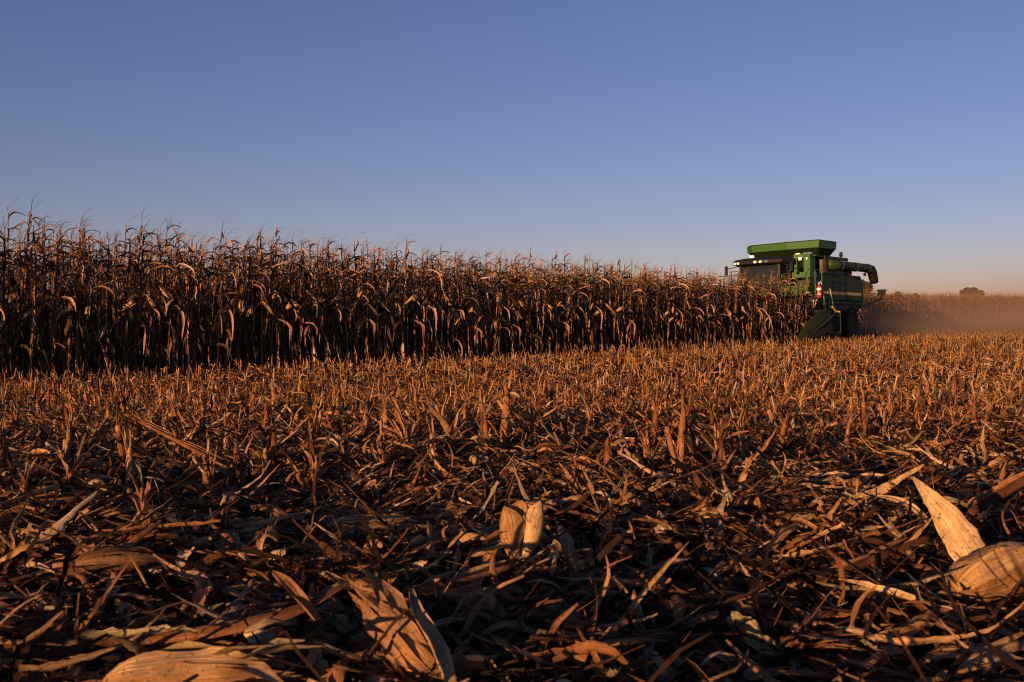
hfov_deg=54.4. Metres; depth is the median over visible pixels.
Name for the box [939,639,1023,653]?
husk leaf
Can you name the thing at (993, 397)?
corn stump
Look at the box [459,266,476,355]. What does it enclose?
corn plant
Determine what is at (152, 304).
corn plant
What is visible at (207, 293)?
corn plant
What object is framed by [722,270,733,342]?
corn plant
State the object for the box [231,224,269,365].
corn plant
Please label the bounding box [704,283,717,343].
corn plant
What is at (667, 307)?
corn plant
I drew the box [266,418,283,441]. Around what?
corn stump
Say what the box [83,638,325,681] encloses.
husked ear
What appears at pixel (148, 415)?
corn stump
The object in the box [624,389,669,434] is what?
corn stump
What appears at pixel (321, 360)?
corn plant
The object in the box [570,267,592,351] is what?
corn plant
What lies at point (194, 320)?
corn plant
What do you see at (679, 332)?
corn plant
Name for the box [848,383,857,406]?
corn stump
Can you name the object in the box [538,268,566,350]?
corn plant
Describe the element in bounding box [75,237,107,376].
corn plant
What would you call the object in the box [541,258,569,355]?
corn plant
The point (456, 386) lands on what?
corn stump
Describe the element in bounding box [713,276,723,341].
corn plant
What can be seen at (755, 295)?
corn plant
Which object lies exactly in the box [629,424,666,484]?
corn stump
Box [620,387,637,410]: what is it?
corn stump
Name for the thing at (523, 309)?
corn plant
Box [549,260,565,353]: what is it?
corn plant
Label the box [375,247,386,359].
corn plant
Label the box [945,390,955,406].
corn stump
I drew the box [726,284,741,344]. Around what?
corn plant
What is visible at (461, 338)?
corn plant
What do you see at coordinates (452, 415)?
corn stump
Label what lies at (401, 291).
corn plant
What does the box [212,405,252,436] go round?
corn stump
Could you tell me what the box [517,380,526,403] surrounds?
corn stump
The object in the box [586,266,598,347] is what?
corn plant
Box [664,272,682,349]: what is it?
corn plant
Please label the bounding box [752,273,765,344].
corn plant
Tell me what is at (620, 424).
corn stump
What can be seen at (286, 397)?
corn stump
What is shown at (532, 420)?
corn stump
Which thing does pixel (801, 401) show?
corn stump
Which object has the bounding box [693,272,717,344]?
corn plant
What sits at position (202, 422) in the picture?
corn stump
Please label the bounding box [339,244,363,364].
corn plant
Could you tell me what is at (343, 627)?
corn leaf
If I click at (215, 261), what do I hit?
corn plant
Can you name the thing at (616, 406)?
corn stump
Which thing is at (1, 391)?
corn stump
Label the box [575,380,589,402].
corn stump
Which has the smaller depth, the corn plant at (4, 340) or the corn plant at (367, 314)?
the corn plant at (4, 340)
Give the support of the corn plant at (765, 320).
on the ground
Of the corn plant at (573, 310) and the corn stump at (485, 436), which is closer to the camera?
the corn stump at (485, 436)
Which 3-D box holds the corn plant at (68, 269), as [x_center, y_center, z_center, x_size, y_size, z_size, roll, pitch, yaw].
[-6.891,-0.472,15.396,0.662,2.698,0.382,0,1,15]
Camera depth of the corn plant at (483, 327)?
23.00 m
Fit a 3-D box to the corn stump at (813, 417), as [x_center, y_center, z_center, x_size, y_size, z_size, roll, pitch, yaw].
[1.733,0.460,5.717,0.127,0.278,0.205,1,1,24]
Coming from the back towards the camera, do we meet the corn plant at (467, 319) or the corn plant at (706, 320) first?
the corn plant at (706, 320)
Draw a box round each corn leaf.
[0,484,64,505]
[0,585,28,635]
[130,493,139,506]
[139,563,379,644]
[272,570,321,621]
[324,614,385,662]
[325,666,407,680]
[548,610,656,645]
[643,632,737,639]
[775,629,842,641]
[879,571,951,635]
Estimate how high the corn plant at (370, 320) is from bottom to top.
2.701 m
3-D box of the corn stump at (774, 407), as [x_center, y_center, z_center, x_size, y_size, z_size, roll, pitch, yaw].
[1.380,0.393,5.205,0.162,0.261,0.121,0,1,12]
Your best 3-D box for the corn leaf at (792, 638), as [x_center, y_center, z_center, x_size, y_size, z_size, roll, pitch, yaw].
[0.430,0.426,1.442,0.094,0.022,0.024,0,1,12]
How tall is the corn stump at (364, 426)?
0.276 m
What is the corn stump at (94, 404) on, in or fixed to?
on the ground
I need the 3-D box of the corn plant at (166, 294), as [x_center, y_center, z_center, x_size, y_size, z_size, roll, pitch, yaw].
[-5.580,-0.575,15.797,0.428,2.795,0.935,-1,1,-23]
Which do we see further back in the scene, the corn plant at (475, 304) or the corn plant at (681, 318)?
the corn plant at (681, 318)
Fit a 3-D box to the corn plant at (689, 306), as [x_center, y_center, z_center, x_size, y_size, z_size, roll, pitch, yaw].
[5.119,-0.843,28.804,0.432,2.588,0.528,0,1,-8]
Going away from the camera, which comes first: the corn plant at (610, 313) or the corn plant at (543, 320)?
the corn plant at (543, 320)
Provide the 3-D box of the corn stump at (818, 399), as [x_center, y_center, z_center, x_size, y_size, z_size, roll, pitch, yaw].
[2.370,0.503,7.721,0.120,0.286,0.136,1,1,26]
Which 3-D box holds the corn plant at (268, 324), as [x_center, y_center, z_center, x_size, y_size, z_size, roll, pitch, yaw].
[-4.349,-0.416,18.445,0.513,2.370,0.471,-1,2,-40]
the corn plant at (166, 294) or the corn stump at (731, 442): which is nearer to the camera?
the corn stump at (731, 442)
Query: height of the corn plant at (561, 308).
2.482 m
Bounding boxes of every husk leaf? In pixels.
[0,544,45,561]
[95,507,132,519]
[219,536,284,562]
[232,512,305,527]
[244,617,289,632]
[350,462,371,480]
[404,586,530,601]
[409,585,455,681]
[558,525,576,565]
[613,486,652,513]
[648,557,692,568]
[694,509,753,516]
[772,522,797,549]
[912,476,985,560]
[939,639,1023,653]
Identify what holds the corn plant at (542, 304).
on the ground
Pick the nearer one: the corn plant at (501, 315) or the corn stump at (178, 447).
the corn stump at (178, 447)
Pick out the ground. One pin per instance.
(308, 671)
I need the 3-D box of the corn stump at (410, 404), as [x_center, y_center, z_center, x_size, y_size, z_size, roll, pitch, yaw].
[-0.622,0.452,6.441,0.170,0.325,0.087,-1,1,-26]
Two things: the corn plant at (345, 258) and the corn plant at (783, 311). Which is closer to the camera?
the corn plant at (345, 258)
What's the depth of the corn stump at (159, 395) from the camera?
7.53 m
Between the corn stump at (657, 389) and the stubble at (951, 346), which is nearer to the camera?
the corn stump at (657, 389)
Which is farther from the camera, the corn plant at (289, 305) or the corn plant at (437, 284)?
the corn plant at (437, 284)
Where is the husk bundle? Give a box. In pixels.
[482,500,561,567]
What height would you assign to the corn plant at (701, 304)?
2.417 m
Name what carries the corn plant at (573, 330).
on the ground
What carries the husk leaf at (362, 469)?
on the ground
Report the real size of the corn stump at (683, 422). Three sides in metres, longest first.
0.340 x 0.180 x 0.126 m
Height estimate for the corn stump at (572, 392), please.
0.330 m
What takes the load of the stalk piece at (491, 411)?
on the ground
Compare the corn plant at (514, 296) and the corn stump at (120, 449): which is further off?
the corn plant at (514, 296)
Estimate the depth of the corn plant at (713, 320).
31.56 m
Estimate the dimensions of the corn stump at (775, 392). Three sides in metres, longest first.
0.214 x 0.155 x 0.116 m
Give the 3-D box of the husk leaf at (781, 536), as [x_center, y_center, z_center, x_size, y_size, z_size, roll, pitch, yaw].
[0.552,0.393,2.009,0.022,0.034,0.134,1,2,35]
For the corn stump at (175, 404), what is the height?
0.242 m
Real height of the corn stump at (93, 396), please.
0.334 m
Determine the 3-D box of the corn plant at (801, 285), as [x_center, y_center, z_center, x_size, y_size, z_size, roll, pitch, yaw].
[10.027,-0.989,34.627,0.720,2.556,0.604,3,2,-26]
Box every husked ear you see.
[51,545,174,583]
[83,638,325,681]
[314,513,431,542]
[346,564,453,681]
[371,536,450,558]
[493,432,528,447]
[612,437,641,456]
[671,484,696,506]
[933,541,1023,612]
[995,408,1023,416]
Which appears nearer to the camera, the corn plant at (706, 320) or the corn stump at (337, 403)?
the corn stump at (337, 403)
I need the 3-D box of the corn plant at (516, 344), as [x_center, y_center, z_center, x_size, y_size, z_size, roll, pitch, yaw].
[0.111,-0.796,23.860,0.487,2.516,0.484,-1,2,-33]
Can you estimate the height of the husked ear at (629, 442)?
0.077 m
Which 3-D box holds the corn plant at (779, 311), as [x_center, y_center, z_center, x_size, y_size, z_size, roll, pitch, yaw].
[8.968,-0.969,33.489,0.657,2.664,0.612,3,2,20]
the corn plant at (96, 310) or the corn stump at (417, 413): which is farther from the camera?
the corn plant at (96, 310)
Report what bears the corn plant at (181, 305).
on the ground
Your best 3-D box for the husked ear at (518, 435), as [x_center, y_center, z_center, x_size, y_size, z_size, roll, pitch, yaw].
[-0.013,0.374,3.662,0.198,0.072,0.057,-1,1,-27]
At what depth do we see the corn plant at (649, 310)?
27.27 m
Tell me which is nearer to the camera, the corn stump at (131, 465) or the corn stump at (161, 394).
the corn stump at (131, 465)
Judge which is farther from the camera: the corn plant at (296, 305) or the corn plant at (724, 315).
the corn plant at (724, 315)
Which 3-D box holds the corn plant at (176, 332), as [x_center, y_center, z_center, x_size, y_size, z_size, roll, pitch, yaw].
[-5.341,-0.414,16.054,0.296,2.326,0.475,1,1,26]
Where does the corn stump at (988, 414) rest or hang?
on the ground
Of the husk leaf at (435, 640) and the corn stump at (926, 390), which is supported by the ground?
the corn stump at (926, 390)
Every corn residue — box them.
[0,329,1023,387]
[0,370,1023,443]
[0,398,1023,681]
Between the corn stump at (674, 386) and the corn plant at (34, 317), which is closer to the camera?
the corn stump at (674, 386)
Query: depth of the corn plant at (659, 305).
29.06 m
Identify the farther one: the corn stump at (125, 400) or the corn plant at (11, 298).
the corn plant at (11, 298)
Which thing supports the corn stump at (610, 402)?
on the ground
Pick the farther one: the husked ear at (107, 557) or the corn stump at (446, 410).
the corn stump at (446, 410)
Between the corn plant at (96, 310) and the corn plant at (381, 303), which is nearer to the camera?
the corn plant at (96, 310)
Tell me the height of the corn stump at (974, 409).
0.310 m
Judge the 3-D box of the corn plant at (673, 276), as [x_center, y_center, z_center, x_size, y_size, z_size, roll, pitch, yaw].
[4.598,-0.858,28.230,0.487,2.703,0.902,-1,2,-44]
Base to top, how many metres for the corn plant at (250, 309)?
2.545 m
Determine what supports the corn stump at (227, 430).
on the ground
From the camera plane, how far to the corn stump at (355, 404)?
6.01 m
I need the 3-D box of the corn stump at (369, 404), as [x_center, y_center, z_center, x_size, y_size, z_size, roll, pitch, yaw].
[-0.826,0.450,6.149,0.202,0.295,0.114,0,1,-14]
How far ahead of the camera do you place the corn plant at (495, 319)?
22.16 m
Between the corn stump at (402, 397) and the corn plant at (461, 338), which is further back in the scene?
the corn plant at (461, 338)
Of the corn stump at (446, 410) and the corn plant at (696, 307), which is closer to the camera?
the corn stump at (446, 410)
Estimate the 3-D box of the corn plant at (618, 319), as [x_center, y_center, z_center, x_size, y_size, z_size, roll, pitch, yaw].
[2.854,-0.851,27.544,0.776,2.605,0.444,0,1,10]
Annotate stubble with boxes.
[0,345,1023,491]
[536,319,1023,360]
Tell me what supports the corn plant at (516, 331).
on the ground
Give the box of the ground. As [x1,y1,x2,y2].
[0,319,1023,681]
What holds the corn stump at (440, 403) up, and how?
on the ground
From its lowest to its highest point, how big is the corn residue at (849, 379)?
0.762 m
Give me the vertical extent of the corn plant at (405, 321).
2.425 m
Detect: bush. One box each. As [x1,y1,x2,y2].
[861,279,874,303]
[886,291,902,306]
[960,287,984,308]
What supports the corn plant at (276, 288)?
on the ground
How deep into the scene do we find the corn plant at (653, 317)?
28.73 m
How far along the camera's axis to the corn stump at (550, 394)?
6.30 m
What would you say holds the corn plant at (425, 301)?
on the ground
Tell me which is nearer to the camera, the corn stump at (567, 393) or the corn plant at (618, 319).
the corn stump at (567, 393)
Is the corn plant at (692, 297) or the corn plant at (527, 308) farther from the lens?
the corn plant at (692, 297)
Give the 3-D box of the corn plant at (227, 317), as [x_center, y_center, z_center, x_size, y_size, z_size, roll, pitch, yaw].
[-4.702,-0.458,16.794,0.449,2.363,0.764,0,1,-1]
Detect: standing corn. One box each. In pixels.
[0,205,796,377]
[0,217,890,372]
[1,241,1023,356]
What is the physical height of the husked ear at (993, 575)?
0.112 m
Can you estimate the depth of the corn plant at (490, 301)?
23.38 m
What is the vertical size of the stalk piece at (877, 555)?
0.062 m
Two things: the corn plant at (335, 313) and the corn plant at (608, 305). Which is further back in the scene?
the corn plant at (608, 305)
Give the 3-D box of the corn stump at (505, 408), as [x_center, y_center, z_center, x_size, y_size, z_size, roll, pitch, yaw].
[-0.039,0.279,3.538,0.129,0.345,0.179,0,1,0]
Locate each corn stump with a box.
[0,389,9,408]
[0,398,14,414]
[0,407,22,435]
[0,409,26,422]
[0,416,21,453]
[0,418,25,475]
[0,457,50,528]
[1,393,27,429]
[10,389,22,404]
[21,388,53,421]
[30,387,44,402]
[34,410,53,429]
[43,383,60,411]
[44,406,65,439]
[45,407,84,476]
[50,397,64,414]
[52,432,115,513]
[55,387,78,414]
[61,414,87,449]
[76,383,88,405]
[82,389,98,409]
[86,387,97,415]
[89,398,100,420]
[90,395,104,419]
[96,396,114,432]
[98,413,125,446]
[99,405,146,468]
[106,423,163,496]
[107,383,118,408]
[115,387,137,413]
[116,390,130,411]
[116,464,174,552]
[120,412,154,446]
[123,400,141,423]
[131,386,148,407]
[132,406,152,430]
[146,389,157,402]
[151,385,165,412]
[152,382,165,405]
[152,407,189,439]
[156,384,180,431]
[161,397,182,420]
[164,412,201,473]
[171,383,186,410]
[182,397,203,415]
[182,432,213,507]
[185,390,203,406]
[191,386,208,412]
[196,399,208,445]
[203,379,222,403]
[203,388,225,424]
[209,392,219,418]
[210,411,244,460]
[212,386,232,405]
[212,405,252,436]
[212,425,283,494]
[220,388,240,412]
[231,422,293,495]
[232,391,247,407]
[234,394,258,426]
[245,384,259,415]
[246,389,282,428]
[257,393,279,418]
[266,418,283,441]
[270,387,292,413]
[277,381,305,418]
[280,403,298,425]
[281,430,332,506]
[290,382,305,407]
[291,395,331,448]
[294,421,331,505]
[297,375,321,417]
[301,390,322,414]
[313,396,330,423]
[322,389,348,418]
[329,425,371,475]
[330,385,335,402]
[339,383,349,403]
[348,399,357,413]
[348,402,373,440]
[349,389,371,411]
[353,384,385,422]
[361,398,376,412]
[370,412,412,465]
[373,395,396,432]
[376,388,388,407]
[376,388,411,419]
[400,388,422,418]
[400,389,408,403]
[401,380,430,431]
[407,386,429,416]
[421,414,455,457]
[425,386,438,404]
[437,395,445,408]
[442,398,463,416]
[444,376,462,402]
[445,399,454,427]
[453,393,465,413]
[456,391,498,460]
[465,392,489,419]
[468,382,481,401]
[486,371,518,458]
[488,387,502,426]
[497,378,504,401]
[504,381,520,414]
[515,398,552,456]
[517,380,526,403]
[525,391,554,432]
[526,380,548,417]
[528,402,548,433]
[542,376,564,418]
[544,385,579,428]
[552,406,570,441]
[553,384,566,401]
[562,389,573,409]
[563,380,577,410]
[564,448,593,495]
[570,391,582,410]
[572,393,605,427]
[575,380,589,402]
[575,418,604,445]
[576,418,627,496]
[584,384,603,410]
[594,380,603,404]
[599,395,614,412]
[601,385,612,402]
[604,397,624,428]
[606,385,618,403]
[606,411,626,440]
[609,395,627,423]
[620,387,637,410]
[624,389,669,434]
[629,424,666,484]
[633,380,652,408]
[635,389,655,414]
[649,389,701,476]
[653,379,668,406]
[660,407,678,438]
[661,378,676,405]
[661,382,671,400]
[670,382,677,399]
[685,423,714,478]
[689,400,701,416]
[689,409,698,432]
[692,415,748,475]
[699,392,729,433]
[702,386,712,402]
[712,425,739,470]
[718,396,728,416]
[718,407,740,424]
[726,393,742,413]
[727,416,761,459]
[728,387,740,404]
[736,380,756,414]
[736,400,760,427]
[747,385,758,404]
[750,405,795,458]
[751,393,766,416]
[760,395,787,429]
[769,386,778,400]
[776,399,790,423]
[784,423,820,456]
[791,403,804,424]
[792,393,807,410]
[804,405,824,428]
[807,408,834,452]
[811,388,823,406]
[812,388,816,406]
[823,396,840,422]
[825,392,840,419]
[832,378,847,394]
[837,391,863,450]
[839,386,859,405]
[846,385,879,441]
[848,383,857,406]
[851,389,861,403]
[852,399,860,419]
[867,402,890,438]
[867,403,900,436]
[870,399,876,412]
[873,388,891,402]
[886,395,903,415]
[887,392,892,414]
[894,394,912,414]
[901,392,914,415]
[911,384,925,413]
[912,415,933,436]
[914,398,937,429]
[920,386,936,412]
[923,409,947,436]
[924,383,933,410]
[931,394,947,409]
[933,411,946,433]
[944,381,960,406]
[944,404,967,433]
[945,388,959,408]
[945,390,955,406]
[949,409,963,431]
[957,397,969,410]
[964,393,982,436]
[968,386,987,404]
[977,396,995,425]
[979,386,1003,421]
[994,381,1000,403]
[995,400,1008,422]
[1005,389,1016,401]
[1011,402,1023,416]
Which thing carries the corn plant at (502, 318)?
on the ground
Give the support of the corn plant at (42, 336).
on the ground
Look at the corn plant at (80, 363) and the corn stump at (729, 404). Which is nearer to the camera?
the corn stump at (729, 404)
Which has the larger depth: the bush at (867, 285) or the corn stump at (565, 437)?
the bush at (867, 285)
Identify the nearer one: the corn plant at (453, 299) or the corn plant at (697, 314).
the corn plant at (453, 299)
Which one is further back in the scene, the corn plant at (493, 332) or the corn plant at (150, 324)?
the corn plant at (493, 332)
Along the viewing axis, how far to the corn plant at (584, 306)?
26.16 m
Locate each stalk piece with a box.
[132,417,231,470]
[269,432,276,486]
[417,561,513,593]
[472,400,519,428]
[664,426,677,474]
[704,590,796,608]
[808,534,931,587]
[963,472,1023,516]
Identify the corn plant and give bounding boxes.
[0,197,27,377]
[0,219,16,379]
[0,221,30,340]
[0,230,13,324]
[0,231,53,379]
[8,195,54,380]
[9,217,46,379]
[15,202,57,379]
[23,247,65,375]
[24,217,57,373]
[29,215,70,378]
[31,219,86,380]
[46,223,91,378]
[50,221,93,381]
[60,240,80,378]
[62,234,99,376]
[64,207,100,381]
[68,241,115,380]
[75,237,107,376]
[81,230,114,377]
[87,241,114,376]
[95,232,118,379]
[96,235,123,375]
[102,226,154,375]
[110,215,139,377]
[110,232,140,377]
[115,237,146,373]
[126,219,156,373]
[132,242,162,374]
[135,247,172,377]
[144,220,181,371]
[147,221,172,377]
[151,231,194,377]
[152,247,181,374]
[160,221,188,372]
[162,244,199,372]
[163,243,197,369]
[178,230,209,374]
[182,244,207,370]
[183,250,209,375]
[188,234,215,371]
[200,219,240,372]
[203,240,225,369]
[204,244,242,367]
[206,240,228,370]
[208,251,238,374]
[217,243,245,372]
[219,231,266,363]
[223,236,265,373]
[226,239,257,368]
[229,234,255,369]
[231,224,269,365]
[232,239,268,373]
[242,225,292,371]
[245,249,273,372]
[248,227,291,370]
[255,219,287,367]
[258,242,271,361]
[263,271,289,365]
[264,239,293,368]
[273,227,317,369]
[277,230,310,366]
[278,237,300,363]
[279,231,294,368]
[280,247,300,367]
[288,253,310,364]
[295,246,327,367]
[299,256,317,369]
[304,239,323,366]
[305,244,334,364]
[310,237,333,358]
[310,253,336,360]
[311,237,332,362]
[318,239,341,366]
[323,242,345,365]
[325,252,355,363]
[325,253,344,366]
[327,242,361,362]
[331,236,365,365]
[333,232,375,365]
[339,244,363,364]
[341,246,378,364]
[344,248,382,361]
[347,235,385,363]
[350,267,365,362]
[357,241,379,362]
[362,268,381,363]
[363,244,395,365]
[363,255,384,364]
[374,246,397,364]
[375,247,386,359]
[377,258,398,362]
[382,249,403,360]
[383,268,420,361]
[386,235,412,358]
[386,245,423,362]
[392,234,417,364]
[392,253,411,360]
[399,254,421,361]
[401,266,433,362]
[403,251,427,363]
[411,246,441,363]
[416,243,441,361]
[418,248,447,361]
[421,270,439,361]
[423,262,445,361]
[427,252,451,351]
[432,257,461,362]
[434,245,452,362]
[439,274,455,358]
[444,263,474,357]
[444,269,465,355]
[448,266,468,356]
[448,270,477,358]
[450,251,476,361]
[450,268,482,360]
[452,266,482,359]
[455,249,468,358]
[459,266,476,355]
[465,252,490,358]
[465,253,478,359]
[466,262,489,357]
[466,265,482,354]
[473,271,493,358]
[479,253,493,355]
[480,264,509,358]
[482,262,498,352]
[482,263,491,357]
[487,258,500,358]
[489,264,520,360]
[489,273,521,355]
[490,248,510,358]
[491,262,520,354]
[492,265,508,355]
[500,258,531,355]
[501,252,523,357]
[503,250,527,353]
[505,255,531,357]
[509,258,519,354]
[513,258,534,355]
[516,247,543,354]
[516,259,533,356]
[520,265,540,357]
[520,270,533,356]
[524,276,552,352]
[528,267,542,355]
[531,258,548,354]
[534,265,557,347]
[536,246,561,355]
[536,257,555,357]
[536,268,553,355]
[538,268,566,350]
[540,262,552,355]
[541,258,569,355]
[544,273,562,353]
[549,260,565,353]
[551,251,574,356]
[552,259,576,352]
[553,266,573,354]
[554,260,576,353]
[557,269,573,354]
[559,261,590,352]
[562,258,591,346]
[562,264,589,354]
[563,283,576,352]
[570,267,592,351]
[571,253,592,355]
[573,261,589,353]
[573,265,590,353]
[575,262,588,353]
[579,259,601,350]
[580,256,609,355]
[581,268,598,354]
[585,256,611,354]
[585,267,600,346]
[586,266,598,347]
[589,266,601,354]
[593,258,616,350]
[595,259,619,351]
[596,274,609,344]
[597,267,615,350]
[598,259,624,354]
[600,260,615,346]
[600,281,613,353]
[601,270,628,352]
[602,255,623,349]
[603,255,622,348]
[610,260,635,350]
[610,273,629,345]
[613,261,636,352]
[617,273,637,349]
[618,258,646,352]
[619,278,634,346]
[619,280,640,351]
[621,276,631,346]
[625,270,643,352]
[628,281,647,346]
[631,268,655,346]
[631,276,647,351]
[632,270,654,350]
[632,273,650,350]
[633,262,652,350]
[638,271,650,348]
[640,268,659,346]
[640,269,658,345]
[643,265,663,351]
[644,273,658,347]
[644,273,668,349]
[647,276,666,348]
[648,265,672,350]
[650,270,670,350]
[650,284,665,348]
[657,264,672,345]
[657,273,677,348]
[658,282,667,345]
[660,271,670,344]
[662,264,688,350]
[662,270,691,351]
[662,275,677,346]
[664,271,688,350]
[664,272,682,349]
[665,264,692,346]
[670,279,684,342]
[673,279,683,348]
[674,262,685,349]
[677,276,695,346]
[677,284,687,345]
[678,283,696,347]
[679,268,692,349]
[680,277,694,341]
[683,268,698,348]
[684,266,709,343]
[684,269,703,345]
[686,281,702,346]
[690,277,710,344]
[692,272,707,345]
[692,280,703,346]
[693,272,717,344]
[696,282,710,347]
[697,268,711,349]
[698,271,712,342]
[700,273,717,344]
[702,275,709,345]
[702,279,723,345]
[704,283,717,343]
[706,279,717,347]
[709,275,728,345]
[711,276,719,347]
[712,282,731,347]
[713,275,729,341]
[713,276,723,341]
[713,281,735,345]
[715,281,728,346]
[719,279,740,346]
[719,280,728,333]
[721,268,735,346]
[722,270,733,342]
[724,285,740,341]
[725,271,734,345]
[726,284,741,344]
[728,269,746,345]
[728,276,737,341]
[731,272,755,345]
[732,273,743,342]
[733,271,749,346]
[734,278,752,342]
[743,282,757,346]
[745,271,759,346]
[749,272,766,346]
[751,279,765,341]
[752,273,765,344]
[754,279,775,343]
[757,273,773,341]
[760,278,777,339]
[761,285,771,343]
[765,275,778,343]
[767,278,782,341]
[767,282,783,342]
[772,275,788,346]
[772,281,780,343]
[777,270,795,344]
[777,282,792,342]
[779,275,799,339]
[780,274,796,338]
[786,282,794,343]
[787,284,799,341]
[791,286,810,333]
[792,289,802,334]
[794,279,811,341]
[797,278,809,341]
[797,287,812,340]
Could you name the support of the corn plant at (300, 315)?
on the ground
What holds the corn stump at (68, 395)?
on the ground
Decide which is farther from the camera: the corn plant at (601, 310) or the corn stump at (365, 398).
the corn plant at (601, 310)
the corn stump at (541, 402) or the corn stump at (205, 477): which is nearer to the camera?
the corn stump at (205, 477)
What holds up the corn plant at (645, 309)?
on the ground
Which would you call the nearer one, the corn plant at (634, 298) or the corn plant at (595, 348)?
the corn plant at (595, 348)
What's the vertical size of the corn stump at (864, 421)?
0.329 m
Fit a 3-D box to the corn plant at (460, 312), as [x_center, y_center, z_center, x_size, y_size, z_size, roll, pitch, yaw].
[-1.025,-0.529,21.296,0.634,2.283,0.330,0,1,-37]
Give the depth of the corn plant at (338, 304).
18.66 m
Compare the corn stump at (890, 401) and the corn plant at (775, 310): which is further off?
the corn plant at (775, 310)
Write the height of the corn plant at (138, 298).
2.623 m
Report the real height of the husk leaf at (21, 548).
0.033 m
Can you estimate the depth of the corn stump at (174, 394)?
6.79 m
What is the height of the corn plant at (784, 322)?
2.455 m
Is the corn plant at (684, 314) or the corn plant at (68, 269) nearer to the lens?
the corn plant at (68, 269)
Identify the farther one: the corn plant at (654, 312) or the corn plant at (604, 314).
the corn plant at (654, 312)
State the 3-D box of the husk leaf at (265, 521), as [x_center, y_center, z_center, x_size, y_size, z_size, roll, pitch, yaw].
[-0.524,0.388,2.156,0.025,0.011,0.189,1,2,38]
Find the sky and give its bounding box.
[0,0,1023,308]
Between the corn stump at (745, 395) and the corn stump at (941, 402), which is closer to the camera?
the corn stump at (745, 395)
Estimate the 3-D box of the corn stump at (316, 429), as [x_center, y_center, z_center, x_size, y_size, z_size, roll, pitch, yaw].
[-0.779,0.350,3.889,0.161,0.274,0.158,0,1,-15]
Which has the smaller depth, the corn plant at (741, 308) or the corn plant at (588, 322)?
the corn plant at (588, 322)
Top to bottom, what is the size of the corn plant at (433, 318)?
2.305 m
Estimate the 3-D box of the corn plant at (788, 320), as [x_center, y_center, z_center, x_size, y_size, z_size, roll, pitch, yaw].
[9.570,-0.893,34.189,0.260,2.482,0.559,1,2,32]
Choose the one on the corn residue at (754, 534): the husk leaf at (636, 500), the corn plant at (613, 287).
the husk leaf at (636, 500)
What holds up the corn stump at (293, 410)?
on the ground
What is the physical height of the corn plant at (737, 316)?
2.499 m
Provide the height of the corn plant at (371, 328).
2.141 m
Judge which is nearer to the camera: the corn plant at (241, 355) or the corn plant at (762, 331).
the corn plant at (241, 355)
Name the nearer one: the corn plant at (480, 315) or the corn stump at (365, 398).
the corn stump at (365, 398)
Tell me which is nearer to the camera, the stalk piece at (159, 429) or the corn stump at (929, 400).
the stalk piece at (159, 429)
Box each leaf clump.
[60,408,113,448]
[283,457,329,485]
[371,396,421,441]
[426,402,486,441]
[988,364,1023,395]
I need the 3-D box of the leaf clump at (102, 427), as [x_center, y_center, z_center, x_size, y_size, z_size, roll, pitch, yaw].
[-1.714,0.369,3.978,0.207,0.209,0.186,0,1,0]
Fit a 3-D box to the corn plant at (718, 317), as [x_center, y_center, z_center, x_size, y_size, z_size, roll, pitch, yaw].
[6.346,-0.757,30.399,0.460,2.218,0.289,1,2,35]
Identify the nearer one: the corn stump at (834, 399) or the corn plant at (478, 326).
the corn stump at (834, 399)
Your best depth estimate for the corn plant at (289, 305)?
17.76 m
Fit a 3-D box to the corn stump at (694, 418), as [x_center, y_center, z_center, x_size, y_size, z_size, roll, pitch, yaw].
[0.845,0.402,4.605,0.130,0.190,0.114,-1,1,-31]
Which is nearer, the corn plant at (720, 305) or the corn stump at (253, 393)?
the corn stump at (253, 393)
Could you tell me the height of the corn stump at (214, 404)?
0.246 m
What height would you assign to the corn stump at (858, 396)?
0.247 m
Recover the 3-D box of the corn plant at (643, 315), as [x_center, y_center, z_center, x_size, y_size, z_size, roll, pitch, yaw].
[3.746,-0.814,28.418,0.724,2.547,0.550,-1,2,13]
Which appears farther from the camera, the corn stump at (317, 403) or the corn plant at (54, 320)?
the corn plant at (54, 320)
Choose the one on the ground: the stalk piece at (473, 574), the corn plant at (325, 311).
the corn plant at (325, 311)
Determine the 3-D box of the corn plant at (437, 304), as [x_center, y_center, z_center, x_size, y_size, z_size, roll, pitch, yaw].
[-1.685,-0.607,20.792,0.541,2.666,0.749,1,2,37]
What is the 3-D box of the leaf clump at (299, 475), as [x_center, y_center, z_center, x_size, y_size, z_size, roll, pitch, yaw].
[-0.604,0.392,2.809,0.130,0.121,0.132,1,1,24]
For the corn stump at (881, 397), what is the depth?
8.73 m
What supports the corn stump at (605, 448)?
on the ground
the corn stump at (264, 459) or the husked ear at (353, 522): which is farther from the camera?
the corn stump at (264, 459)
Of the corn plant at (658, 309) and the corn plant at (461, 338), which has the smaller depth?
the corn plant at (461, 338)
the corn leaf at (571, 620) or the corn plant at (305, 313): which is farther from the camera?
the corn plant at (305, 313)
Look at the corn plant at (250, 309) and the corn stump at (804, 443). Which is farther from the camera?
the corn plant at (250, 309)
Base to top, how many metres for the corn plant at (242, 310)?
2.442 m
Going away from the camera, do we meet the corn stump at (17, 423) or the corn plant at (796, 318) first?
the corn stump at (17, 423)
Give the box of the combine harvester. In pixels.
[698,239,886,341]
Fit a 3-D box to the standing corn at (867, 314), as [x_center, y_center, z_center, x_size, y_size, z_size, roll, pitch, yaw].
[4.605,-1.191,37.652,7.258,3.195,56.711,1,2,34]
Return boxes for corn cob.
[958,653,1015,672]
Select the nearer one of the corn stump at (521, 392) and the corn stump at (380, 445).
the corn stump at (380, 445)
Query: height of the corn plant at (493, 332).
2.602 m
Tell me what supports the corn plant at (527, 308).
on the ground

